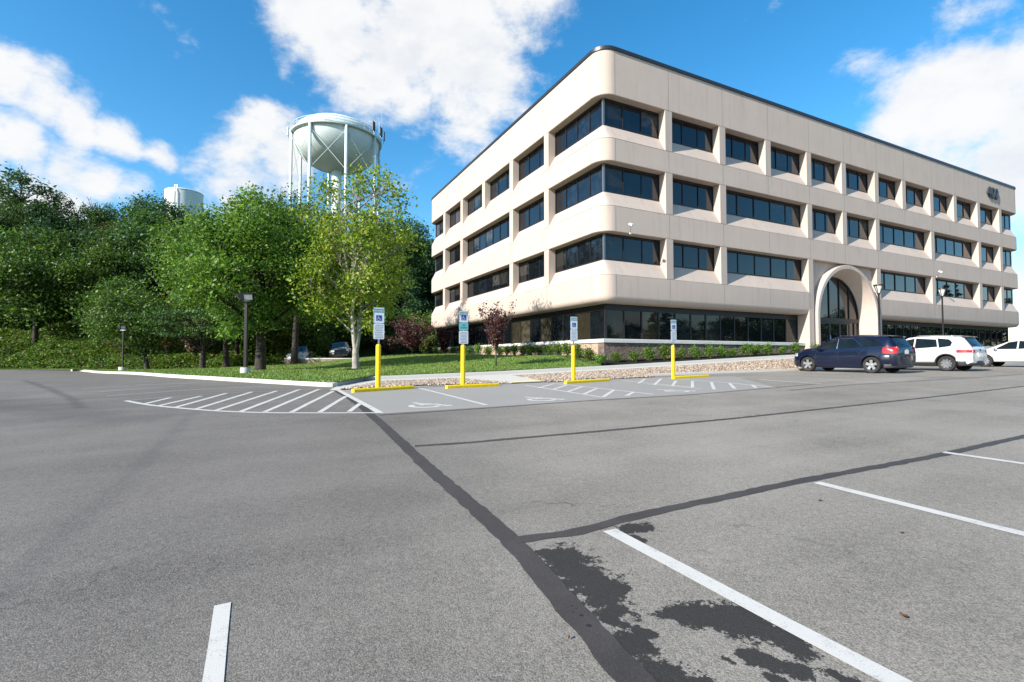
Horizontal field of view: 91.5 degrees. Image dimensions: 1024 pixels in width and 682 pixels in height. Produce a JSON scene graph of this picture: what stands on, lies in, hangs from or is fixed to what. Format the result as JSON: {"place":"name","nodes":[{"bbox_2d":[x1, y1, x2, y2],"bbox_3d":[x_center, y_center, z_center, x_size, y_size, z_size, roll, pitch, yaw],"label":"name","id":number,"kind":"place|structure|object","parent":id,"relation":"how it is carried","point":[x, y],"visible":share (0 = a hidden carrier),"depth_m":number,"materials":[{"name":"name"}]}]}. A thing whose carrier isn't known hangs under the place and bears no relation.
{"place":"outdoors","nodes":[
{"label":"outdoors","id":0,"kind":"place"},
{"bbox_2d":[0,299,432,368],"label":"hill","id":1,"kind":"structure","parent":0,"point":[365,351],"depth_m":59.17,"materials":[{"name":"green plant"}]},
{"bbox_2d":[15,199,55,243],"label":"tree","id":2,"kind":"object","parent":1,"relation":"on","point":[36,204],"visible":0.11,"depth_m":59.62,"materials":[{"name":"green plant"}]},
{"bbox_2d":[0,161,73,228],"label":"tree","id":3,"kind":"object","parent":1,"relation":"on","point":[19,179],"visible":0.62,"depth_m":66.04,"materials":[{"name":"green plant"}]},
{"bbox_2d":[0,194,83,244],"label":"tree","id":4,"kind":"object","parent":1,"relation":"on","point":[12,221],"visible":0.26,"depth_m":60.59,"materials":[{"name":"green plant"}]},
{"bbox_2d":[0,215,83,323],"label":"tree","id":5,"kind":"object","parent":1,"relation":"on","point":[45,222],"visible":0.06,"depth_m":55.09,"materials":[{"name":"green plant"}]},
{"bbox_2d":[0,223,102,343],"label":"tree","id":6,"kind":"object","parent":1,"relation":"on","point":[33,298],"visible":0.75,"depth_m":48.13,"materials":[{"name":"green plant"}]},
{"bbox_2d":[43,189,79,222],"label":"tree","id":7,"kind":"object","parent":1,"relation":"on","point":[64,199],"visible":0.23,"depth_m":70.95,"materials":[{"name":"green plant"}]},
{"bbox_2d":[41,220,129,291],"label":"tree","id":8,"kind":"object","parent":1,"relation":"on","point":[77,236],"visible":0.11,"depth_m":53.08,"materials":[{"name":"green plant"}]},
{"bbox_2d":[17,232,167,333],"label":"tree","id":9,"kind":"object","parent":1,"relation":"on","point":[76,270],"visible":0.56,"depth_m":48.55,"materials":[{"name":"green plant"}]},
{"bbox_2d":[66,199,123,240],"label":"tree","id":10,"kind":"object","parent":1,"relation":"on","point":[95,215],"visible":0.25,"depth_m":68.80,"materials":[{"name":"green plant"}]},
{"bbox_2d":[73,275,179,346],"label":"tree","id":11,"kind":"object","parent":1,"relation":"on","point":[119,285],"visible":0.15,"depth_m":44.67,"materials":[{"name":"green plant"}]},
{"bbox_2d":[103,205,191,301],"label":"tree","id":12,"kind":"object","parent":1,"relation":"on","point":[133,234],"visible":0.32,"depth_m":50.54,"materials":[{"name":"green plant"}]},
{"bbox_2d":[105,190,197,230],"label":"tree","id":13,"kind":"object","parent":1,"relation":"on","point":[141,203],"visible":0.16,"depth_m":67.43,"materials":[{"name":"green plant"}]},
{"bbox_2d":[0,312,364,368],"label":"ground cover","id":14,"kind":"object","parent":1,"relation":"on","point":[64,352],"visible":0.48,"depth_m":45.77,"materials":[{"name":"green plant"}]},
{"bbox_2d":[164,185,203,220],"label":"water tank","id":15,"kind":"object","parent":1,"relation":"on","point":[177,195],"visible":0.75,"depth_m":110.11,"materials":[{"name":"white metal"}]},
{"bbox_2d":[163,274,279,359],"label":"tree","id":16,"kind":"object","parent":1,"relation":"on","point":[236,345],"visible":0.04,"depth_m":44.64,"materials":[{"name":"green plant"}]},
{"bbox_2d":[248,309,344,356],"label":"tree","id":17,"kind":"object","parent":1,"relation":"on","point":[311,336],"visible":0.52,"depth_m":46.07,"materials":[{"name":"green plant"}]},
{"bbox_2d":[287,113,384,230],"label":"water tower","id":18,"kind":"structure","parent":1,"relation":"on","point":[334,144],"depth_m":91.38,"materials":[{"name":"white metal"}]},
{"bbox_2d":[327,314,372,349],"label":"tree","id":19,"kind":"object","parent":1,"relation":"on","point":[345,336],"visible":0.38,"depth_m":58.27,"materials":[{"name":"green plant"}]},
{"bbox_2d":[344,304,401,347],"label":"tree","id":20,"kind":"object","parent":1,"relation":"on","point":[389,332],"visible":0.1,"depth_m":61.52,"materials":[{"name":"green plant"}]},
{"bbox_2d":[359,210,423,309],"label":"tree","id":21,"kind":"object","parent":1,"relation":"on","point":[410,220],"visible":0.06,"depth_m":74.12,"materials":[{"name":"green plant"}]},
{"bbox_2d":[364,237,433,332],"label":"tree","id":22,"kind":"object","parent":1,"relation":"on","point":[416,305],"visible":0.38,"depth_m":67.26,"materials":[{"name":"green plant"}]},
{"bbox_2d":[387,216,435,300],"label":"tree","id":23,"kind":"object","parent":1,"relation":"on","point":[423,264],"visible":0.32,"depth_m":70.30,"materials":[{"name":"green plant"}]},
{"bbox_2d":[394,307,438,353],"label":"tree","id":24,"kind":"object","parent":1,"relation":"on","point":[427,318],"visible":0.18,"depth_m":61.22,"materials":[{"name":"green plant"}]},
{"bbox_2d":[412,263,434,319],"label":"tree","id":25,"kind":"object","parent":1,"relation":"on","point":[432,303],"visible":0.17,"depth_m":71.23,"materials":[{"name":"green plant"}]},
{"bbox_2d":[419,334,437,353],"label":"bush","id":26,"kind":"object","parent":1,"relation":"on","point":[428,345],"visible":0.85,"depth_m":55.70,"materials":[{"name":"green plant"}]},
{"bbox_2d":[1,353,600,381],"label":"lawn","id":27,"kind":"structure","parent":0,"point":[374,367],"depth_m":25.40,"materials":[{"name":"green plant"}]},
{"bbox_2d":[65,280,194,368],"bbox_3d":[-27.738,-1.399,37.130,7.613,7.398,8.092,0,-2,0],"label":"deciduous tree","id":28,"kind":"object","parent":27,"relation":"on","point":[110,308],"visible":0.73,"depth_m":36.21,"materials":[{"name":"green plant"}]},
{"bbox_2d":[106,306,284,367],"bbox_3d":[-21.759,-0.135,35.433,10.546,4.483,10.361,0,-2,0],"label":"deciduous tree","id":29,"kind":"object","parent":27,"relation":"on","point":[176,331],"visible":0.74,"depth_m":34.09,"materials":[{"name":"green plant"}]},
{"bbox_2d":[133,213,267,366],"bbox_3d":[-21.916,-3.419,37.361,10.466,11.136,9.847,0,-2,-15],"label":"deciduous tree","id":30,"kind":"object","parent":27,"relation":"on","point":[171,278],"visible":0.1,"depth_m":35.36,"materials":[{"name":"green plant"}]},
{"bbox_2d":[237,292,254,372],"bbox_3d":[-11.973,-0.325,22.366,0.830,3.714,0.506,0,-2,0],"label":"lamp post","id":31,"kind":"object","parent":27,"relation":"on","point":[246,297],"visible":0.94,"depth_m":22.32,"materials":[{"name":"metal"}]},
{"bbox_2d":[145,181,350,369],"bbox_3d":[-13.337,-3.352,26.529,9.290,10.092,9.245,2,-3,-44],"label":"deciduous tree","id":32,"kind":"object","parent":27,"relation":"on","point":[229,252],"visible":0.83,"depth_m":24.73,"materials":[{"name":"green plant"}]},
{"bbox_2d":[245,183,363,363],"bbox_3d":[-15.637,-4.777,36.710,9.853,13.260,9.856,-2,-3,43],"label":"deciduous tree","id":33,"kind":"object","parent":27,"relation":"on","point":[294,353],"visible":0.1,"depth_m":35.92,"materials":[{"name":"green plant"}]},
{"bbox_2d":[284,358,351,363],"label":"retaining wall","id":34,"kind":"structure","parent":27,"relation":"on","point":[303,360],"depth_m":36.77,"materials":[{"name":"concrete"}]},
{"bbox_2d":[278,156,425,368],"bbox_3d":[-7.903,-3.833,25.162,7.173,10.831,6.460,0,-2,0],"label":"young tree","id":35,"kind":"object","parent":27,"relation":"on","point":[363,283],"visible":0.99,"depth_m":24.45,"materials":[{"name":"green plant"}]},
{"bbox_2d":[389,316,436,353],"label":"purple shrub","id":36,"kind":"object","parent":27,"relation":"on","point":[412,341],"visible":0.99,"depth_m":49.67,"materials":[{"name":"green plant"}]},
{"bbox_2d":[436,327,451,351],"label":"purple shrub","id":37,"kind":"object","parent":27,"relation":"on","point":[444,337],"visible":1,"depth_m":45.22,"materials":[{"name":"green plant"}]},
{"bbox_2d":[475,299,516,365],"bbox_3d":[-0.723,-0.337,23.027,1.660,3.198,1.664,-1,-2,27],"label":"ornamental tree","id":38,"kind":"object","parent":27,"relation":"on","point":[493,331],"visible":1,"depth_m":23.06,"materials":[{"name":"purple plant"}]},
{"bbox_2d":[601,352,795,365],"bbox_3d":[12.213,0.986,29.225,18.300,0.786,1.970,1,-2,-27],"label":"mulch bed","id":39,"kind":"object","parent":27,"relation":"on","point":[639,361],"visible":0.61,"depth_m":27.63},
{"bbox_2d":[329,342,351,357],"bbox_3d":[-14.162,0.869,41.281,1.789,1.580,4.708,-6,-1,-18],"label":"parked car","id":40,"kind":"object","parent":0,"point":[340,350],"visible":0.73,"depth_m":39.42,"materials":[{"name":"black paint"}]},
{"bbox_2d":[0,363,1023,681],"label":"parking lot","id":41,"kind":"structure","parent":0,"point":[310,543],"depth_m":3.33,"materials":[{"name":"grey asphalt"}]},
{"bbox_2d":[71,369,336,386],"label":"kerb","id":42,"kind":"structure","parent":41,"relation":"on","point":[291,382],"depth_m":18.41,"materials":[{"name":"concrete"}]},
{"bbox_2d":[202,602,230,681],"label":"parking line","id":43,"kind":"object","parent":41,"relation":"on","point":[214,668],"visible":1,"depth_m":2.06,"materials":[{"name":"white paint"}]},
{"bbox_2d":[126,400,378,412],"bbox_3d":[-5.714,1.323,9.895,6.639,0.044,0.838,-1,-2,18],"label":"hatch outline","id":44,"kind":"object","parent":41,"relation":"on","point":[243,411],"visible":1,"depth_m":9.37,"materials":[{"name":"white paint"}]},
{"bbox_2d":[334,391,656,681],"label":"crack seal","id":45,"kind":"object","parent":41,"relation":"on","point":[615,659],"visible":0.98,"depth_m":2.59,"materials":[{"name":"black asphalt"}]},
{"bbox_2d":[342,376,771,413],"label":"accessible stalls","id":46,"kind":"object","parent":41,"relation":"on","point":[399,401],"visible":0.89,"depth_m":13.36,"materials":[{"name":"asphalt"}]},
{"bbox_2d":[373,307,383,386],"bbox_3d":[-3.844,0.241,14.360,0.305,2.410,0.144,1,-2,-27],"label":"accessible parking sign","id":47,"kind":"object","parent":46,"relation":"on","point":[378,331],"visible":0.98,"depth_m":14.31,"materials":[{"name":"yellow metal"}]},
{"bbox_2d":[351,385,413,392],"bbox_3d":[-3.589,1.357,14.030,1.899,0.130,0.150,1,-2,-44],"label":"wheel stop","id":48,"kind":"object","parent":46,"relation":"on","point":[381,388],"visible":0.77,"depth_m":13.91,"materials":[{"name":"yellow paint"}]},
{"bbox_2d":[459,311,467,383],"bbox_3d":[-1.531,0.262,15.617,0.305,2.410,0.144,1,-2,-27],"label":"accessible parking sign","id":49,"kind":"object","parent":46,"relation":"on","point":[463,326],"visible":0.99,"depth_m":15.56,"materials":[{"name":"yellow metal"}]},
{"bbox_2d":[465,375,544,382],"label":"ramp","id":50,"kind":"structure","parent":46,"relation":"on","point":[509,378],"depth_m":18.79,"materials":[{"name":"concrete"}]},
{"bbox_2d":[570,317,576,379],"bbox_3d":[2.257,0.313,18.376,0.305,2.410,0.144,1,-2,-27],"label":"accessible parking sign","id":51,"kind":"object","parent":41,"relation":"on","point":[573,330],"visible":0.98,"depth_m":18.32,"materials":[{"name":"yellow metal"}]},
{"bbox_2d":[341,358,816,389],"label":"gravel","id":52,"kind":"structure","parent":41,"relation":"on","point":[631,372],"depth_m":21.00,"materials":[{"name":"beige gravel"}]},
{"bbox_2d":[364,355,794,380],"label":"sidewalk","id":53,"kind":"structure","parent":41,"relation":"on","point":[540,370],"depth_m":22.88,"materials":[{"name":"concrete"}]},
{"bbox_2d":[671,320,676,376],"bbox_3d":[6.681,0.323,20.717,0.305,2.410,0.144,1,-2,-27],"label":"accessible parking sign","id":54,"kind":"object","parent":41,"relation":"on","point":[673,332],"visible":0.96,"depth_m":20.66,"materials":[{"name":"yellow metal"}]},
{"bbox_2d":[415,386,1023,446],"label":"crack seal","id":55,"kind":"object","parent":41,"relation":"on","point":[684,422],"visible":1,"depth_m":7.82,"materials":[{"name":"black asphalt"}]},
{"bbox_2d":[603,529,912,681],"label":"parking line","id":56,"kind":"object","parent":41,"relation":"on","point":[877,671],"visible":1,"depth_m":2.29,"materials":[{"name":"white paint"}]},
{"bbox_2d":[512,435,1023,542],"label":"crack seal","id":57,"kind":"object","parent":41,"relation":"on","point":[581,530],"visible":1,"depth_m":4.07,"materials":[{"name":"black asphalt"}]},
{"bbox_2d":[651,362,1023,375],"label":"kerb","id":58,"kind":"structure","parent":41,"relation":"on","point":[710,372],"depth_m":23.70,"materials":[{"name":"concrete"}]},
{"bbox_2d":[794,335,915,372],"bbox_3d":[15.992,0.601,23.686,2.195,1.717,4.820,0,-2,-27],"label":"parked suv","id":59,"kind":"object","parent":41,"relation":"on","point":[878,353],"visible":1,"depth_m":22.49,"materials":[{"name":"blue paint"}]},
{"bbox_2d":[815,482,1023,535],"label":"parking line","id":60,"kind":"object","parent":41,"relation":"on","point":[990,525],"visible":1,"depth_m":3.77,"materials":[{"name":"white paint"}]},
{"bbox_2d":[883,335,986,370],"bbox_3d":[20.594,0.594,24.984,2.161,1.712,4.508,0,-2,-27],"label":"parked suv","id":61,"kind":"object","parent":41,"relation":"on","point":[947,352],"visible":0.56,"depth_m":23.48,"materials":[{"name":"white paint"}]},
{"bbox_2d":[981,339,1023,366],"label":"parked car","id":62,"kind":"object","parent":41,"relation":"on","point":[1003,353],"visible":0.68,"depth_m":28.15,"materials":[{"name":"white paint"}]},
{"bbox_2d":[0,0,1023,340],"label":"sky","id":63,"kind":"structure","parent":0,"point":[102,101],"materials":[{"name":"blue"}]},
{"bbox_3d":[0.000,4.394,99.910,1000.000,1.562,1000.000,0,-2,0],"label":"ground","id":64,"kind":"structure","parent":0,"visible":0},
{"bbox_2d":[367,334,404,354],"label":"bush","id":65,"kind":"object","parent":64,"relation":"on","point":[391,346],"visible":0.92,"depth_m":51.43,"materials":[{"name":"green plant"}]},
{"bbox_2d":[431,45,1018,368],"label":"office building","id":66,"kind":"structure","parent":64,"relation":"on","point":[611,198],"depth_m":32.97,"materials":[{"name":"concrete"},{"name":"tinted glass"},{"name":"bronze metal"}]},
{"bbox_2d":[445,244,459,273],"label":"window","id":67,"kind":"structure","parent":66,"relation":"in","point":[454,252],"depth_m":47.45,"materials":[{"name":"black glass"}]},
{"bbox_2d":[445,285,459,311],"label":"window","id":68,"kind":"structure","parent":66,"relation":"in","point":[454,304],"depth_m":47.24,"materials":[{"name":"black glass"}]},
{"bbox_2d":[446,206,459,235],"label":"window","id":69,"kind":"structure","parent":66,"relation":"in","point":[455,214],"depth_m":47.57,"materials":[{"name":"black glass"}]},
{"bbox_2d":[463,189,481,224],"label":"window","id":70,"kind":"structure","parent":66,"relation":"in","point":[475,202],"depth_m":43.14,"materials":[{"name":"black glass"}]},
{"bbox_2d":[462,267,508,307],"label":"window","id":71,"kind":"structure","parent":66,"relation":"in","point":[495,285],"depth_m":40.14,"materials":[{"name":"black glass"}]},
{"bbox_2d":[463,216,508,265],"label":"window","id":72,"kind":"structure","parent":66,"relation":"in","point":[496,237],"depth_m":40.29,"materials":[{"name":"black glass"}]},
{"bbox_2d":[485,169,508,209],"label":"window","id":73,"kind":"structure","parent":66,"relation":"in","point":[499,187],"depth_m":38.71,"materials":[{"name":"blue glass"}]},
{"bbox_2d":[439,304,603,346],"bbox_3d":[-1.253,-0.658,39.774,0.081,1.958,28.200,1,-2,-27],"label":"ribbon window","id":74,"kind":"structure","parent":66,"relation":"in","point":[550,326],"depth_m":32.93,"materials":[{"name":"black glass"}]},
{"bbox_2d":[513,142,543,191],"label":"window","id":75,"kind":"structure","parent":66,"relation":"in","point":[531,166],"depth_m":34.17,"materials":[{"name":"blue glass"}]},
{"bbox_2d":[513,197,543,242],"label":"window","id":76,"kind":"structure","parent":66,"relation":"in","point":[531,218],"depth_m":34.05,"materials":[{"name":"blue glass"}]},
{"bbox_2d":[513,254,543,294],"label":"window","id":77,"kind":"structure","parent":66,"relation":"in","point":[531,272],"depth_m":33.87,"materials":[{"name":"black glass"}]},
{"bbox_2d":[549,97,664,167],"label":"corner window","id":78,"kind":"structure","parent":66,"relation":"in","point":[607,117],"depth_m":28.18,"materials":[{"name":"black glass"}]},
{"bbox_2d":[549,163,665,226],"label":"corner window","id":79,"kind":"structure","parent":66,"relation":"in","point":[605,184],"depth_m":28.05,"materials":[{"name":"black glass"}]},
{"bbox_2d":[549,233,665,285],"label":"corner window","id":80,"kind":"structure","parent":66,"relation":"in","point":[603,253],"depth_m":27.92,"materials":[{"name":"black glass"}]},
{"bbox_2d":[672,118,718,163],"bbox_3d":[10.775,-11.940,29.810,3.840,2.403,0.620,1,-2,-27],"label":"window","id":81,"kind":"structure","parent":66,"relation":"in","point":[689,139],"depth_m":30.02,"materials":[{"name":"blue glass"}]},
{"bbox_2d":[673,178,719,223],"bbox_3d":[10.775,-8.317,29.692,3.840,2.453,0.620,1,-2,-27],"label":"window","id":82,"kind":"structure","parent":66,"relation":"in","point":[691,200],"depth_m":29.90,"materials":[{"name":"blue glass"}]},
{"bbox_2d":[673,242,720,283],"bbox_3d":[10.775,-4.569,29.570,3.840,2.353,0.620,1,-2,-27],"label":"window","id":83,"kind":"structure","parent":66,"relation":"in","point":[692,263],"depth_m":29.76,"materials":[{"name":"glass"}]},
{"bbox_2d":[607,304,797,342],"bbox_3d":[12.443,-0.946,30.911,16.475,1.958,0.081,1,-2,-27],"label":"ribbon window","id":84,"kind":"structure","parent":66,"relation":"in","point":[623,321],"depth_m":30.35,"materials":[{"name":"black glass"}]},
{"bbox_2d":[725,133,765,175],"bbox_3d":[14.617,-11.877,31.748,3.690,2.403,0.620,1,-2,-27],"label":"window","id":85,"kind":"structure","parent":66,"relation":"in","point":[741,153],"depth_m":31.99,"materials":[{"name":"blue glass"}]},
{"bbox_2d":[726,190,807,238],"bbox_3d":[16.509,-8.223,32.585,7.930,2.453,0.620,1,-2,-27],"label":"window","id":86,"kind":"structure","parent":66,"relation":"in","point":[743,210],"depth_m":32.70,"materials":[{"name":"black glass"}]},
{"bbox_2d":[727,250,808,292],"bbox_3d":[16.509,-4.475,32.464,7.930,2.353,0.620,1,-2,-27],"label":"window","id":87,"kind":"structure","parent":66,"relation":"in","point":[744,269],"depth_m":32.57,"materials":[{"name":"black glass"}]},
{"bbox_2d":[771,146,806,185],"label":"window","id":88,"kind":"structure","parent":66,"relation":"in","point":[784,163],"depth_m":33.92,"materials":[{"name":"blue glass"}]},
{"bbox_2d":[811,158,840,193],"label":"window","id":89,"kind":"structure","parent":66,"relation":"in","point":[822,172],"depth_m":35.81,"materials":[{"name":"blue glass"}]},
{"bbox_2d":[812,208,842,244],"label":"window","id":90,"kind":"structure","parent":66,"relation":"in","point":[823,222],"depth_m":35.68,"materials":[{"name":"blue glass"}]},
{"bbox_2d":[846,168,873,201],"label":"window","id":91,"kind":"structure","parent":66,"relation":"in","point":[856,181],"depth_m":37.69,"materials":[{"name":"blue glass"}]},
{"bbox_2d":[847,216,875,249],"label":"window","id":92,"kind":"structure","parent":66,"relation":"in","point":[857,228],"depth_m":37.57,"materials":[{"name":"blue glass"}]},
{"bbox_2d":[878,177,901,208],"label":"window","id":93,"kind":"structure","parent":66,"relation":"in","point":[886,187],"depth_m":39.55,"materials":[{"name":"blue glass"}]},
{"bbox_2d":[879,223,931,259],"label":"window","id":94,"kind":"structure","parent":66,"relation":"in","point":[893,239],"depth_m":40.32,"materials":[{"name":"blue glass"}]},
{"bbox_2d":[881,271,932,303],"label":"window","id":95,"kind":"structure","parent":66,"relation":"in","point":[896,287],"depth_m":40.19,"materials":[{"name":"blue glass"}]},
{"bbox_2d":[906,185,929,215],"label":"window","id":96,"kind":"structure","parent":66,"relation":"in","point":[914,196],"depth_m":41.41,"materials":[{"name":"blue glass"}]},
{"bbox_2d":[933,193,953,221],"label":"window","id":97,"kind":"structure","parent":66,"relation":"in","point":[939,201],"depth_m":43.29,"materials":[{"name":"blue glass"}]},
{"bbox_2d":[882,320,1007,346],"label":"ribbon window","id":98,"kind":"structure","parent":66,"relation":"in","point":[987,336],"depth_m":43.99,"materials":[{"name":"black glass"}]},
{"bbox_2d":[934,235,978,267],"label":"window","id":99,"kind":"structure","parent":66,"relation":"in","point":[949,250],"depth_m":44.09,"materials":[{"name":"blue glass"}]},
{"bbox_2d":[935,279,979,308],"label":"window","id":100,"kind":"structure","parent":66,"relation":"in","point":[960,294],"depth_m":44.08,"materials":[{"name":"blue glass"}]},
{"bbox_2d":[957,200,977,227],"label":"window","id":101,"kind":"structure","parent":66,"relation":"in","point":[963,208],"depth_m":45.22,"materials":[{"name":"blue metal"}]},
{"bbox_2d":[980,207,998,232],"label":"window","id":102,"kind":"structure","parent":66,"relation":"in","point":[985,214],"depth_m":47.17,"materials":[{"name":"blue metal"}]},
{"bbox_2d":[981,245,1000,271],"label":"window","id":103,"kind":"structure","parent":66,"relation":"in","point":[986,251],"depth_m":47.05,"materials":[{"name":"black glass"}]},
{"bbox_2d":[982,285,1001,310],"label":"window","id":104,"kind":"structure","parent":66,"relation":"in","point":[988,291],"depth_m":46.93,"materials":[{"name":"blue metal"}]},
{"bbox_2d":[980,213,1014,236],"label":"corner window","id":105,"kind":"structure","parent":66,"relation":"in","point":[1006,225],"depth_m":49.08,"materials":[{"name":"blue glass"}]},
{"bbox_2d":[1003,250,1017,274],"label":"corner window","id":106,"kind":"structure","parent":66,"relation":"in","point":[1007,256],"depth_m":48.95,"materials":[{"name":"blue glass"}]},
{"bbox_2d":[1004,288,1017,311],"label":"corner window","id":107,"kind":"structure","parent":66,"relation":"in","point":[1008,293],"depth_m":48.80,"materials":[{"name":"blue glass"}]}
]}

